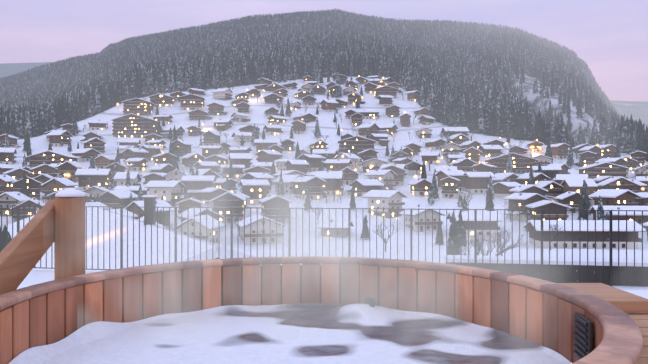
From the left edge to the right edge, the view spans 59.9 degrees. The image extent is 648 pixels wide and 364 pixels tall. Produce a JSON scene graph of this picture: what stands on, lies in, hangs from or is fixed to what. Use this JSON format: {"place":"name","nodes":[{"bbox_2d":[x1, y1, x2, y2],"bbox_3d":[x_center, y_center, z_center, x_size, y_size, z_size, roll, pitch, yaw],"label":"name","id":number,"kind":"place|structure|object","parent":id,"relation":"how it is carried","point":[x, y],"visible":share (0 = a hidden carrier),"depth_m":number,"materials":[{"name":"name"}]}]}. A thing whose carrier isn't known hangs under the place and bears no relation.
{"place":"outdoors","nodes":[
{"label":"outdoors","id":0,"kind":"place"},
{"bbox_2d":[54,197,84,279],"bbox_3d":[-1.077,0.846,2.384,0.095,1.564,0.095,0,0,-1],"label":"wooden post","id":1,"kind":"object","parent":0,"point":[64,211],"depth_m":2.34,"materials":[{"name":"brown wood"}]},
{"bbox_2d":[55,189,84,196],"bbox_3d":[-1.077,0.046,2.384,0.118,0.033,0.118,0,0,-1],"label":"snow cap","id":2,"kind":"object","parent":1,"relation":"on","point":[67,193],"depth_m":2.34,"materials":[{"name":"white snow"}]},
{"bbox_2d":[0,53,528,284],"bbox_3d":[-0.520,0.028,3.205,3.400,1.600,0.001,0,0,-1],"label":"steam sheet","id":3,"kind":"object","parent":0,"point":[272,220],"visible":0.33,"depth_m":3.21,"materials":[{"name":"white"}]},
{"bbox_2d":[41,303,571,363],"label":"hot tub water","id":4,"kind":"structure","parent":0,"point":[314,343],"depth_m":2.23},
{"bbox_2d":[8,303,571,363],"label":"snow edge","id":5,"kind":"object","parent":4,"relation":"on","point":[37,354],"visible":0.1,"depth_m":2.27,"materials":[{"name":"white snow"}]},
{"bbox_2d":[1,5,637,280],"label":"falling snow","id":6,"kind":"structure","parent":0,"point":[326,105],"depth_m":4.74,"materials":[{"name":"white snow"}]},
{"bbox_2d":[0,37,647,265],"bbox_3d":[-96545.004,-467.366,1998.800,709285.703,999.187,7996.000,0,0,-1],"label":"snowy hillside","id":7,"kind":"structure","parent":0,"point":[637,110],"depth_m":420.64,"materials":[{"name":"white snow"}]},
{"bbox_2d":[0,225,11,251],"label":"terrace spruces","id":8,"kind":"object","parent":7,"relation":"on","point":[4,239],"depth_m":13.06,"materials":[{"name":"green plant"}]},
{"bbox_2d":[6,195,260,270],"bbox_3d":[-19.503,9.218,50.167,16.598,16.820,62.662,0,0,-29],"label":"neighbour roof","id":9,"kind":"structure","parent":7,"relation":"on","point":[148,202],"depth_m":30.19,"materials":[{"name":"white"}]},
{"bbox_2d":[0,8,620,117],"bbox_3d":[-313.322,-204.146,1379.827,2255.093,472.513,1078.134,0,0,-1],"label":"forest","id":10,"kind":"object","parent":7,"relation":"on","point":[462,38],"visible":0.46,"depth_m":1059.82,"materials":[{"name":"plant"}]},
{"bbox_2d":[1,68,635,254],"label":"conifer trees","id":11,"kind":"object","parent":7,"relation":"on","point":[584,200],"depth_m":319.75,"materials":[{"name":"green plant"}]},
{"bbox_2d":[0,74,647,249],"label":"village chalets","id":12,"kind":"object","parent":7,"relation":"on","point":[602,172],"depth_m":313.17,"materials":[{"name":"brown wood"}]},
{"bbox_2d":[0,36,647,161],"bbox_3d":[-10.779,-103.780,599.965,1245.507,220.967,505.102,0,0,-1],"label":"forest","id":13,"kind":"object","parent":7,"relation":"on","point":[356,57],"depth_m":607.05,"materials":[{"name":"green plant"}]},
{"bbox_2d":[16,270,647,289],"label":"terrace deck","id":14,"kind":"structure","parent":7,"relation":"on","point":[41,276],"depth_m":9.12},
{"bbox_2d":[0,200,53,294],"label":"steps handrail","id":15,"kind":"object","parent":14,"relation":"on","point":[26,248],"depth_m":2.12,"materials":[{"name":"brown wood"}]},
{"bbox_2d":[0,263,603,363],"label":"hot tub staves","id":16,"kind":"object","parent":14,"relation":"on","point":[47,318],"visible":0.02,"depth_m":2.46,"materials":[{"name":"brown wood"}]},
{"bbox_2d":[63,111,298,340],"bbox_3d":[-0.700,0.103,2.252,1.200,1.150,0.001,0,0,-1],"label":"steam","id":17,"kind":"object","parent":16,"relation":"on","point":[181,235],"visible":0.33,"depth_m":2.25,"materials":[{"name":"white"}]},
{"bbox_2d":[181,266,398,312],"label":"hot tub seams","id":18,"kind":"object","parent":16,"relation":"attached to","point":[281,287],"depth_m":2.83,"materials":[{"name":"brown wood"}]},
{"bbox_2d":[0,256,642,363],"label":"hot tub rim","id":19,"kind":"object","parent":16,"relation":"on","point":[621,342],"visible":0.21,"depth_m":2.07,"materials":[{"name":"brown wood"}]},
{"bbox_2d":[122,77,541,324],"bbox_3d":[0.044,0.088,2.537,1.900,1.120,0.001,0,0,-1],"label":"steam","id":20,"kind":"object","parent":16,"relation":"on","point":[311,234],"visible":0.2,"depth_m":2.54,"materials":[{"name":"white"}]},
{"bbox_2d":[363,297,374,306],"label":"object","id":21,"kind":"object","parent":16,"relation":"attached to","point":[368,300],"depth_m":2.74,"materials":[{"name":"grey"}]},
{"bbox_2d":[201,65,538,307],"bbox_3d":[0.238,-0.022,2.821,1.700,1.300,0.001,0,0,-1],"label":"steam","id":22,"kind":"object","parent":16,"relation":"attached to","point":[340,213],"visible":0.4,"depth_m":2.82,"materials":[{"name":"white"}]},
{"bbox_2d":[327,191,555,346],"bbox_3d":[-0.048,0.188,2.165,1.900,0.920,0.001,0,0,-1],"label":"steam","id":23,"kind":"object","parent":16,"relation":"on","point":[339,266],"visible":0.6,"depth_m":2.17,"materials":[{"name":"white"}]},
{"bbox_2d":[573,312,592,358],"bbox_3d":[0.822,0.498,1.788,0.020,0.140,0.140,0,0,8],"label":"vent grille","id":24,"kind":"object","parent":16,"relation":"attached to","point":[583,335],"visible":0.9,"depth_m":1.76,"materials":[{"name":"grey"}]},
{"bbox_2d":[17,74,647,255],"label":"bare trees","id":25,"kind":"object","parent":7,"relation":"on","point":[413,166],"depth_m":271.63,"materials":[{"name":"grey plant"}]},
{"bbox_2d":[346,52,632,289],"bbox_3d":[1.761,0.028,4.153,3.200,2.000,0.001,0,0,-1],"label":"steam","id":26,"kind":"object","parent":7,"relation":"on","point":[472,196],"visible":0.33,"depth_m":4.14,"materials":[{"name":"white"}]},
{"bbox_2d":[0,0,647,100],"label":"sky","id":27,"kind":"structure","parent":0,"point":[617,60],"materials":[{"name":"purple"}]},
{"bbox_2d":[65,77,644,200],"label":"street lamps","id":28,"kind":"object","parent":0,"point":[370,165],"depth_m":376.61,"materials":[{"name":"yellow"}]},
{"bbox_2d":[444,255,647,285],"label":"terrace parapet","id":29,"kind":"structure","parent":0,"point":[622,270],"depth_m":8.74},
{"bbox_2d":[1,206,647,285],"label":"terrace railing","id":30,"kind":"object","parent":29,"relation":"on","point":[610,282],"depth_m":9.08,"materials":[{"name":"black metal"}]},
{"bbox_2d":[558,283,647,363],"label":"tub steps","id":31,"kind":"structure","parent":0,"point":[625,301],"depth_m":2.14,"materials":[{"name":"brown wood"}]},
{"bbox_2d":[623,290,647,313],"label":"step snow","id":32,"kind":"structure","parent":0,"point":[643,293],"depth_m":2.86,"materials":[{"name":"white snow"}]}
]}

